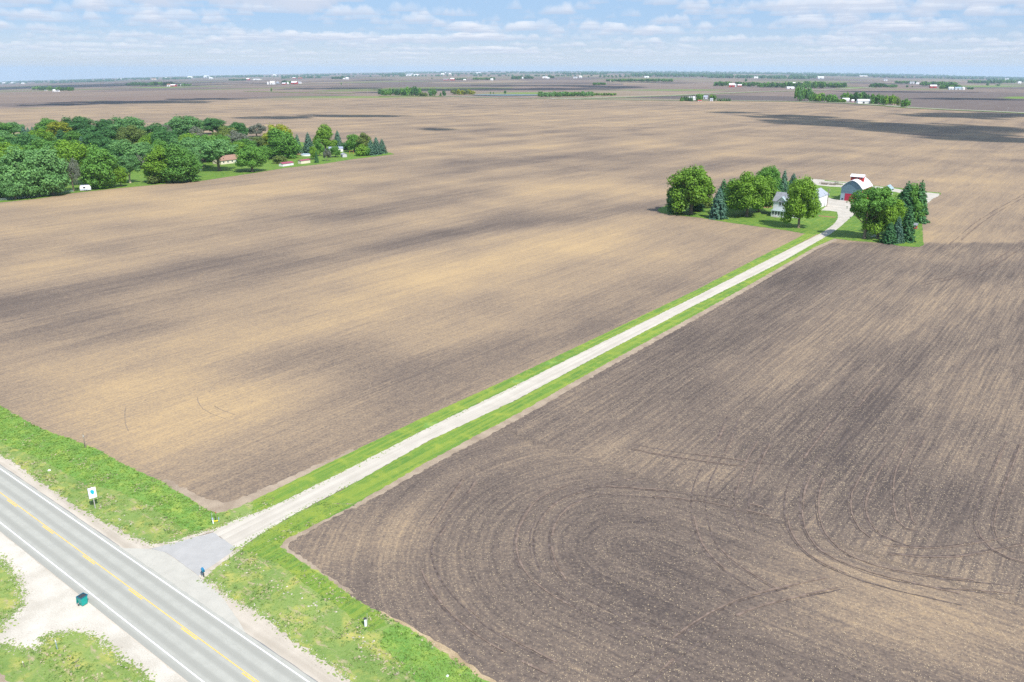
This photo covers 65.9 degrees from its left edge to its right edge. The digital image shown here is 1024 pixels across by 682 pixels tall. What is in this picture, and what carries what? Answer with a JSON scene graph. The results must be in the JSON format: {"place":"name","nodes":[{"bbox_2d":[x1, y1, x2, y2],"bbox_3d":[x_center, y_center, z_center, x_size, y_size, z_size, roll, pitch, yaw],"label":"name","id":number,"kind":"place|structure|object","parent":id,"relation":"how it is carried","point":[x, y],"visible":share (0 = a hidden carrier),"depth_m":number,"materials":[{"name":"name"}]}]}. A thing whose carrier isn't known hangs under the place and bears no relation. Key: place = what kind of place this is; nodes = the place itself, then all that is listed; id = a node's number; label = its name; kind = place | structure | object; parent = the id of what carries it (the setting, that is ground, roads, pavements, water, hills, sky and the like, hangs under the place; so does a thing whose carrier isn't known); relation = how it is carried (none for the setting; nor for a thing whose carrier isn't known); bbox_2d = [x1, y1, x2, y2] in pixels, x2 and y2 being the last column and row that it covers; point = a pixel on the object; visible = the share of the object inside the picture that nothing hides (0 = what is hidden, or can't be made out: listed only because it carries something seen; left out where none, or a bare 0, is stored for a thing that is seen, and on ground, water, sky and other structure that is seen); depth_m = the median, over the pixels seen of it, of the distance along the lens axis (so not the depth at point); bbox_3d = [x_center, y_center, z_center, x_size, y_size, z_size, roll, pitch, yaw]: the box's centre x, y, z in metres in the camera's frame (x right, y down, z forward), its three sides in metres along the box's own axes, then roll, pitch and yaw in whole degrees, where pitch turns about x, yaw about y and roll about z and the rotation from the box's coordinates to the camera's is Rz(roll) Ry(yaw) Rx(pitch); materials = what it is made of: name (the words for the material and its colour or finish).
{"place":"outdoors","nodes":[
{"label":"outdoors","id":0,"kind":"place"},
{"bbox_2d":[0,133,392,201],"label":"settlement lawn","id":1,"kind":"structure","parent":0,"point":[209,171],"depth_m":515.86,"materials":[{"name":"green plant"}]},
{"bbox_2d":[0,176,25,199],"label":"tree","id":2,"kind":"object","parent":1,"relation":"on","point":[5,190],"visible":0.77,"depth_m":399.62,"materials":[{"name":"green plant"}]},
{"bbox_2d":[2,131,42,147],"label":"tree","id":3,"kind":"object","parent":1,"relation":"on","point":[21,140],"visible":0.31,"depth_m":570.88,"materials":[{"name":"green plant"}]},
{"bbox_2d":[0,142,49,197],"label":"tree","id":4,"kind":"object","parent":1,"relation":"on","point":[28,170],"visible":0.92,"depth_m":402.51,"materials":[{"name":"green plant"}]},
{"bbox_2d":[26,128,56,144],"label":"tree","id":5,"kind":"object","parent":1,"relation":"on","point":[43,134],"visible":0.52,"depth_m":663.59,"materials":[{"name":"green plant"}]},
{"bbox_2d":[22,138,63,151],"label":"tree","id":6,"kind":"object","parent":1,"relation":"on","point":[38,144],"visible":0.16,"depth_m":518.23,"materials":[{"name":"green plant"}]},
{"bbox_2d":[32,118,56,130],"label":"tree","id":7,"kind":"object","parent":1,"relation":"on","point":[43,122],"visible":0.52,"depth_m":795.84,"materials":[{"name":"green plant"}]},
{"bbox_2d":[27,142,70,196],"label":"tree","id":8,"kind":"object","parent":1,"relation":"on","point":[56,181],"visible":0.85,"depth_m":411.49,"materials":[{"name":"green plant"}]},
{"bbox_2d":[45,120,71,135],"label":"tree","id":9,"kind":"object","parent":1,"relation":"on","point":[54,127],"visible":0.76,"depth_m":749.67,"materials":[{"name":"yellow plant"}]},
{"bbox_2d":[49,139,77,160],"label":"tree","id":10,"kind":"object","parent":1,"relation":"on","point":[61,146],"visible":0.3,"depth_m":517.53,"materials":[{"name":"green plant"}]},
{"bbox_2d":[62,155,80,190],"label":"tree","id":11,"kind":"object","parent":1,"relation":"on","point":[74,169],"visible":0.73,"depth_m":427.72,"materials":[{"name":"grey plant"}]},
{"bbox_2d":[61,130,83,142],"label":"tree","id":12,"kind":"object","parent":1,"relation":"on","point":[72,136],"visible":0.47,"depth_m":634.66,"materials":[{"name":"green plant"}]},
{"bbox_2d":[58,116,94,131],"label":"tree","id":13,"kind":"object","parent":1,"relation":"on","point":[75,123],"visible":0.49,"depth_m":772.19,"materials":[{"name":"green plant"}]},
{"bbox_2d":[62,140,93,178],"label":"tree","id":14,"kind":"object","parent":1,"relation":"on","point":[78,151],"visible":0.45,"depth_m":448.89,"materials":[{"name":"green plant"}]},
{"bbox_2d":[81,132,104,146],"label":"tree","id":15,"kind":"object","parent":1,"relation":"on","point":[93,137],"visible":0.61,"depth_m":621.76,"materials":[{"name":"green plant"}]},
{"bbox_2d":[75,125,116,139],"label":"tree","id":16,"kind":"object","parent":1,"relation":"on","point":[107,133],"visible":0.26,"depth_m":648.28,"materials":[{"name":"green plant"}]},
{"bbox_2d":[78,141,118,188],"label":"tree","id":17,"kind":"object","parent":1,"relation":"on","point":[97,166],"visible":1,"depth_m":434.43,"materials":[{"name":"green plant"}]},
{"bbox_2d":[96,137,117,154],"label":"tree","id":18,"kind":"object","parent":1,"relation":"on","point":[105,142],"visible":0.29,"depth_m":535.02,"materials":[{"name":"green plant"}]},
{"bbox_2d":[111,166,127,186],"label":"tree","id":19,"kind":"object","parent":1,"relation":"on","point":[120,174],"visible":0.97,"depth_m":445.00,"materials":[{"name":"green plant"}]},
{"bbox_2d":[108,139,145,167],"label":"tree","id":20,"kind":"object","parent":1,"relation":"on","point":[121,148],"visible":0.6,"depth_m":520.04,"materials":[{"name":"green plant"}]},
{"bbox_2d":[113,155,140,182],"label":"tree","id":21,"kind":"object","parent":1,"relation":"on","point":[127,163],"visible":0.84,"depth_m":457.95,"materials":[{"name":"green plant"}]},
{"bbox_2d":[108,115,147,134],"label":"tree","id":22,"kind":"object","parent":1,"relation":"on","point":[119,122],"visible":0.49,"depth_m":768.11,"materials":[{"name":"green plant"}]},
{"bbox_2d":[115,125,147,144],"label":"tree","id":23,"kind":"object","parent":1,"relation":"on","point":[133,134],"visible":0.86,"depth_m":654.10,"materials":[{"name":"green plant"}]},
{"bbox_2d":[133,141,152,166],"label":"tree","id":24,"kind":"object","parent":1,"relation":"on","point":[147,147],"visible":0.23,"depth_m":537.43,"materials":[{"name":"green plant"}]},
{"bbox_2d":[141,122,167,135],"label":"tree","id":25,"kind":"object","parent":1,"relation":"on","point":[153,127],"visible":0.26,"depth_m":677.02,"materials":[{"name":"green plant"}]},
{"bbox_2d":[141,142,172,182],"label":"tree","id":26,"kind":"object","parent":1,"relation":"on","point":[156,160],"visible":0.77,"depth_m":457.36,"materials":[{"name":"green plant"}]},
{"bbox_2d":[150,129,178,144],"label":"tree","id":27,"kind":"object","parent":1,"relation":"on","point":[163,135],"visible":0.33,"depth_m":605.21,"materials":[{"name":"green plant"}]},
{"bbox_2d":[158,142,204,182],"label":"tree","id":28,"kind":"object","parent":1,"relation":"on","point":[183,166],"visible":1,"depth_m":458.55,"materials":[{"name":"green plant"}]},
{"bbox_2d":[163,114,204,135],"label":"tree","id":29,"kind":"object","parent":1,"relation":"on","point":[182,125],"visible":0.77,"depth_m":780.05,"materials":[{"name":"green plant"}]},
{"bbox_2d":[166,136,203,162],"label":"tree","id":30,"kind":"object","parent":1,"relation":"on","point":[186,141],"visible":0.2,"depth_m":533.87,"materials":[{"name":"green plant"}]},
{"bbox_2d":[195,139,238,170],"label":"tree","id":31,"kind":"object","parent":1,"relation":"on","point":[223,147],"visible":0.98,"depth_m":510.26,"materials":[{"name":"green plant"}]},
{"bbox_2d":[211,125,236,135],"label":"tree","id":32,"kind":"object","parent":1,"relation":"on","point":[223,130],"visible":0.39,"depth_m":683.42,"materials":[{"name":"green plant"}]},
{"bbox_2d":[225,122,248,134],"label":"tree","id":33,"kind":"object","parent":1,"relation":"on","point":[242,128],"visible":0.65,"depth_m":741.27,"materials":[{"name":"green plant"}]},
{"bbox_2d":[225,130,250,142],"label":"tree","id":34,"kind":"object","parent":1,"relation":"on","point":[236,135],"visible":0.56,"depth_m":647.19,"materials":[{"name":"grey plant"}]},
{"bbox_2d":[233,144,268,171],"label":"tree","id":35,"kind":"object","parent":1,"relation":"on","point":[252,156],"visible":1,"depth_m":508.24,"materials":[{"name":"green plant"}]},
{"bbox_2d":[261,122,294,145],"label":"tree","id":36,"kind":"object","parent":1,"relation":"on","point":[281,128],"visible":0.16,"depth_m":635.08,"materials":[{"name":"yellow plant"}]},
{"bbox_2d":[265,127,301,158],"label":"tree","id":37,"kind":"object","parent":1,"relation":"on","point":[280,143],"visible":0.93,"depth_m":584.69,"materials":[{"name":"green plant"}]},
{"bbox_2d":[302,132,313,153],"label":"spruce tree","id":38,"kind":"object","parent":1,"relation":"on","point":[307,144],"visible":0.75,"depth_m":624.29,"materials":[{"name":"green plant"}]},
{"bbox_2d":[313,124,338,149],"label":"tree","id":39,"kind":"object","parent":1,"relation":"on","point":[325,134],"visible":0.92,"depth_m":644.80,"materials":[{"name":"green plant"}]},
{"bbox_2d":[346,134,358,151],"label":"tree","id":40,"kind":"object","parent":1,"relation":"on","point":[351,140],"visible":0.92,"depth_m":632.66,"materials":[{"name":"green plant"}]},
{"bbox_2d":[355,132,372,147],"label":"tree","id":41,"kind":"object","parent":1,"relation":"on","point":[363,138],"visible":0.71,"depth_m":627.68,"materials":[{"name":"green plant"}]},
{"bbox_2d":[213,154,237,164],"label":"ranch house","id":42,"kind":"structure","parent":0,"point":[229,159],"depth_m":558.12,"materials":[{"name":"beige"}]},
{"bbox_2d":[0,385,516,681],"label":"roadside weeds","id":43,"kind":"object","parent":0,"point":[92,635],"visible":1,"depth_m":95.77,"materials":[{"name":"plant"}]},
{"bbox_2d":[0,71,1023,681],"bbox_3d":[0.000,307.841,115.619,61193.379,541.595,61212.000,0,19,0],"label":"ground","id":44,"kind":"structure","parent":0,"point":[462,247],"depth_m":186.66,"materials":[{"name":"soil"}]},
{"bbox_2d":[0,532,185,681],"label":"pull off","id":45,"kind":"object","parent":44,"relation":"on","point":[53,605],"visible":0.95,"depth_m":95.86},
{"bbox_2d":[0,559,23,632],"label":"roadside grass","id":46,"kind":"structure","parent":45,"relation":"on","point":[6,601],"depth_m":100.05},
{"bbox_2d":[0,632,154,681],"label":"roadside grass","id":47,"kind":"structure","parent":45,"relation":"on","point":[37,672],"depth_m":88.44,"materials":[{"name":"plant"}]},
{"bbox_2d":[0,406,269,543],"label":"grass verge","id":48,"kind":"object","parent":44,"relation":"on","point":[137,518],"depth_m":120.13,"materials":[{"name":"plant"}]},
{"bbox_2d":[0,407,217,531],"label":"lush grass band","id":49,"kind":"object","parent":48,"relation":"on","point":[137,496],"visible":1,"depth_m":130.55,"materials":[{"name":"plant"}]},
{"bbox_2d":[0,406,481,681],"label":"tall grass tufts","id":50,"kind":"object","parent":49,"relation":"on","point":[187,521],"visible":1,"depth_m":126.61,"materials":[{"name":"plant"}]},
{"bbox_2d":[143,528,216,548],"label":"lane edge gravel","id":51,"kind":"structure","parent":48,"relation":"on","point":[162,544],"depth_m":111.93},
{"bbox_2d":[0,408,462,681],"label":"dry grass tufts","id":52,"kind":"object","parent":48,"relation":"on","point":[76,665],"visible":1,"depth_m":100.93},
{"bbox_2d":[0,415,466,681],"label":"dark grass tufts","id":53,"kind":"object","parent":48,"relation":"on","point":[322,596],"visible":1,"depth_m":100.23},
{"bbox_2d":[0,465,315,681],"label":"highway","id":54,"kind":"structure","parent":44,"relation":"on","point":[201,660],"depth_m":99.66,"materials":[{"name":"asphalt"}]},
{"bbox_2d":[0,522,203,681],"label":"edge line","id":55,"kind":"object","parent":54,"relation":"on","point":[106,605],"depth_m":97.80,"materials":[{"name":"white paint"}]},
{"bbox_2d":[0,492,258,681],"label":"line","id":56,"kind":"object","parent":54,"relation":"on","point":[136,592],"depth_m":100.03,"materials":[{"name":"yellow paint"}]},
{"bbox_2d":[0,468,308,681],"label":"edge line","id":57,"kind":"object","parent":54,"relation":"on","point":[166,583],"depth_m":101.38,"materials":[{"name":"white paint"}]},
{"bbox_2d":[0,454,350,681],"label":"road shoulder","id":58,"kind":"object","parent":44,"relation":"on","point":[259,630],"visible":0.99,"depth_m":95.52},
{"bbox_2d":[0,464,317,681],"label":"road seam","id":59,"kind":"object","parent":58,"relation":"on","point":[118,545],"visible":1,"depth_m":111.96,"materials":[{"name":"grey"}]},
{"bbox_2d":[0,453,356,681],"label":"roadside stones","id":60,"kind":"object","parent":58,"relation":"on","point":[23,597],"visible":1,"depth_m":95.99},
{"bbox_2d":[119,546,244,632],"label":"asphalt wedge","id":61,"kind":"object","parent":44,"relation":"on","point":[178,574],"visible":1,"depth_m":103.16,"materials":[{"name":"asphalt"}]},
{"bbox_2d":[152,532,234,575],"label":"asphalt apron","id":62,"kind":"object","parent":44,"relation":"on","point":[197,553],"visible":0.97,"depth_m":109.36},
{"bbox_2d":[199,118,226,133],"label":"tree","id":63,"kind":"object","parent":44,"relation":"on","point":[210,124],"visible":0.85,"depth_m":808.16,"materials":[{"name":"green plant"}]},
{"bbox_2d":[248,123,266,136],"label":"tree","id":64,"kind":"object","parent":44,"relation":"on","point":[254,128],"visible":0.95,"depth_m":775.18,"materials":[{"name":"grey plant"}]},
{"bbox_2d":[162,449,354,512],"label":"bare edge","id":65,"kind":"object","parent":44,"relation":"on","point":[217,506],"visible":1,"depth_m":123.81,"materials":[{"name":"soil"}]},
{"bbox_2d":[124,365,445,430],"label":"wheel tracks","id":66,"kind":"object","parent":44,"relation":"on","point":[335,365],"visible":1,"depth_m":158.99,"materials":[{"name":"soil"}]},
{"bbox_2d":[280,511,353,593],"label":"bare edge","id":67,"kind":"object","parent":44,"relation":"on","point":[286,542],"visible":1,"depth_m":110.08,"materials":[{"name":"soil"}]},
{"bbox_2d":[204,503,479,681],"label":"grass verge","id":68,"kind":"object","parent":44,"relation":"on","point":[337,652],"depth_m":96.01,"materials":[{"name":"plant"}]},
{"bbox_2d":[199,547,241,579],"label":"lane edge gravel","id":69,"kind":"structure","parent":68,"relation":"on","point":[213,567],"depth_m":106.27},
{"bbox_2d":[0,409,475,681],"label":"verge grass tufts","id":70,"kind":"object","parent":68,"relation":"on","point":[89,666],"visible":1,"depth_m":102.77,"materials":[{"name":"plant"}]},
{"bbox_2d":[242,503,385,630],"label":"mown grass band","id":71,"kind":"object","parent":68,"relation":"on","point":[355,610],"visible":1,"depth_m":107.81,"materials":[{"name":"plant"}]},
{"bbox_2d":[380,623,488,681],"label":"lush grass band","id":72,"kind":"object","parent":68,"relation":"on","point":[418,653],"visible":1,"depth_m":89.47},
{"bbox_2d":[381,611,495,681],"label":"straw edge","id":73,"kind":"object","parent":44,"relation":"on","point":[442,647],"visible":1,"depth_m":90.41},
{"bbox_2d":[0,70,1023,83],"bbox_3d":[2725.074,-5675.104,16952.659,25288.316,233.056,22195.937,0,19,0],"label":"treeline","id":74,"kind":"object","parent":44,"relation":"on","point":[724,74],"visible":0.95,"depth_m":10943.42,"materials":[{"name":"green plant"}]},
{"bbox_2d":[32,75,1016,101],"bbox_3d":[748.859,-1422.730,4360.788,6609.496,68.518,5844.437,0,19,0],"label":"distant groves","id":75,"kind":"object","parent":44,"relation":"on","point":[925,83],"visible":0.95,"depth_m":4304.04,"materials":[{"name":"green plant"}]},
{"bbox_2d":[213,226,840,546],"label":"gravel lane","id":76,"kind":"structure","parent":44,"relation":"on","point":[238,533],"depth_m":148.61,"materials":[{"name":"gravel"}]},
{"bbox_2d":[252,234,815,513],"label":"mown strip","id":77,"kind":"object","parent":44,"relation":"on","point":[315,476],"visible":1,"depth_m":155.21,"materials":[{"name":"green plant"}]},
{"bbox_2d":[318,236,833,503],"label":"mown strip","id":78,"kind":"object","parent":44,"relation":"on","point":[384,476],"visible":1,"depth_m":152.95,"materials":[{"name":"green plant"}]},
{"bbox_2d":[345,239,836,509],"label":"bare edge","id":79,"kind":"object","parent":44,"relation":"on","point":[486,433],"visible":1,"depth_m":162.41,"materials":[{"name":"soil"}]},
{"bbox_2d":[321,330,1023,681],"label":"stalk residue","id":80,"kind":"object","parent":44,"relation":"on","point":[699,544],"visible":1,"depth_m":108.48},
{"bbox_2d":[550,87,877,98],"bbox_3d":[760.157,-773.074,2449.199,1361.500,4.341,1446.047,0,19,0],"label":"verge","id":81,"kind":"structure","parent":44,"relation":"on","point":[701,94],"depth_m":2095.22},
{"bbox_2d":[420,195,1023,681],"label":"wheel tracks","id":82,"kind":"object","parent":44,"relation":"on","point":[753,527],"visible":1,"depth_m":114.62,"materials":[{"name":"soil"}]},
{"bbox_2d":[449,96,1023,113],"bbox_3d":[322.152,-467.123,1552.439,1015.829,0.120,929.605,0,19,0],"label":"verge","id":83,"kind":"structure","parent":44,"relation":"on","point":[786,101],"depth_m":1589.31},
{"bbox_2d":[822,197,853,232],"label":"farmyard","id":84,"kind":"structure","parent":44,"relation":"on","point":[839,207],"depth_m":373.08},
{"bbox_2d":[0,0,1023,81],"label":"sky","id":85,"kind":"structure","parent":0,"point":[40,39],"materials":[{"name":"blue"}]},
{"bbox_2d":[657,179,940,246],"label":"farm lawn","id":86,"kind":"structure","parent":0,"point":[850,229],"depth_m":346.15,"materials":[{"name":"green plant"}]},
{"bbox_2d":[665,185,687,212],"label":"tree","id":87,"kind":"object","parent":86,"relation":"on","point":[669,204],"visible":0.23,"depth_m":363.96,"materials":[{"name":"green plant"}]},
{"bbox_2d":[666,165,716,213],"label":"tree","id":88,"kind":"object","parent":86,"relation":"on","point":[697,184],"visible":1,"depth_m":356.80,"materials":[{"name":"green plant"}]},
{"bbox_2d":[706,186,727,219],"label":"spruce tree","id":89,"kind":"object","parent":86,"relation":"on","point":[717,211],"visible":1,"depth_m":350.21,"materials":[{"name":"green plant"}]},
{"bbox_2d":[722,171,770,216],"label":"tree","id":90,"kind":"object","parent":86,"relation":"on","point":[746,191],"visible":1,"depth_m":351.47,"materials":[{"name":"green plant"}]},
{"bbox_2d":[756,175,779,211],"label":"tree","id":91,"kind":"object","parent":86,"relation":"on","point":[772,195],"visible":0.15,"depth_m":363.73,"materials":[{"name":"green plant"}]},
{"bbox_2d":[756,164,782,187],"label":"tree","id":92,"kind":"object","parent":86,"relation":"on","point":[774,173],"visible":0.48,"depth_m":413.40,"materials":[{"name":"green plant"}]},
{"bbox_2d":[771,192,796,217],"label":"farmhouse","id":93,"kind":"object","parent":86,"relation":"on","point":[779,199],"visible":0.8,"depth_m":356.87,"materials":[{"name":"white"}]},
{"bbox_2d":[780,175,822,227],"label":"tree","id":94,"kind":"object","parent":86,"relation":"on","point":[802,199],"visible":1,"depth_m":325.71,"materials":[{"name":"green plant"}]},
{"bbox_2d":[816,188,827,207],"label":"white annex","id":95,"kind":"object","parent":86,"relation":"on","point":[823,193],"visible":0.16,"depth_m":382.70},
{"bbox_2d":[840,174,872,200],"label":"barn","id":96,"kind":"structure","parent":86,"relation":"on","point":[859,182],"depth_m":399.96,"materials":[{"name":"grey metal"}]},
{"bbox_2d":[846,185,896,238],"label":"tree","id":97,"kind":"object","parent":86,"relation":"on","point":[861,204],"visible":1,"depth_m":303.01,"materials":[{"name":"green plant"}]},
{"bbox_2d":[861,186,898,238],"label":"tree","id":98,"kind":"object","parent":86,"relation":"on","point":[885,217],"visible":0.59,"depth_m":306.05,"materials":[{"name":"green plant"}]},
{"bbox_2d":[878,222,898,244],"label":"spruce tree","id":99,"kind":"object","parent":86,"relation":"on","point":[888,234],"visible":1,"depth_m":301.14,"materials":[{"name":"green plant"}]},
{"bbox_2d":[892,216,904,243],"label":"spruce tree","id":100,"kind":"object","parent":86,"relation":"on","point":[898,227],"visible":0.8,"depth_m":301.95,"materials":[{"name":"green plant"}]},
{"bbox_2d":[892,199,907,225],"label":"tree","id":101,"kind":"object","parent":86,"relation":"on","point":[900,210],"visible":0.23,"depth_m":312.86,"materials":[{"name":"green plant"}]},
{"bbox_2d":[898,181,914,217],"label":"spruce tree","id":102,"kind":"object","parent":86,"relation":"on","point":[907,189],"visible":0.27,"depth_m":339.66,"materials":[{"name":"green plant"}]},
{"bbox_2d":[899,203,915,242],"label":"spruce tree","id":103,"kind":"object","parent":86,"relation":"on","point":[908,225],"visible":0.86,"depth_m":303.35,"materials":[{"name":"green plant"}]},
{"bbox_2d":[895,180,927,221],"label":"tree","id":104,"kind":"object","parent":86,"relation":"on","point":[916,201],"visible":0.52,"depth_m":339.21,"materials":[{"name":"green plant"}]},
{"bbox_2d":[914,180,930,223],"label":"spruce tree","id":105,"kind":"object","parent":86,"relation":"on","point":[923,199],"visible":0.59,"depth_m":340.06,"materials":[{"name":"green plant"}]},
{"bbox_2d":[811,179,939,202],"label":"back track","id":106,"kind":"structure","parent":0,"point":[930,196],"depth_m":449.66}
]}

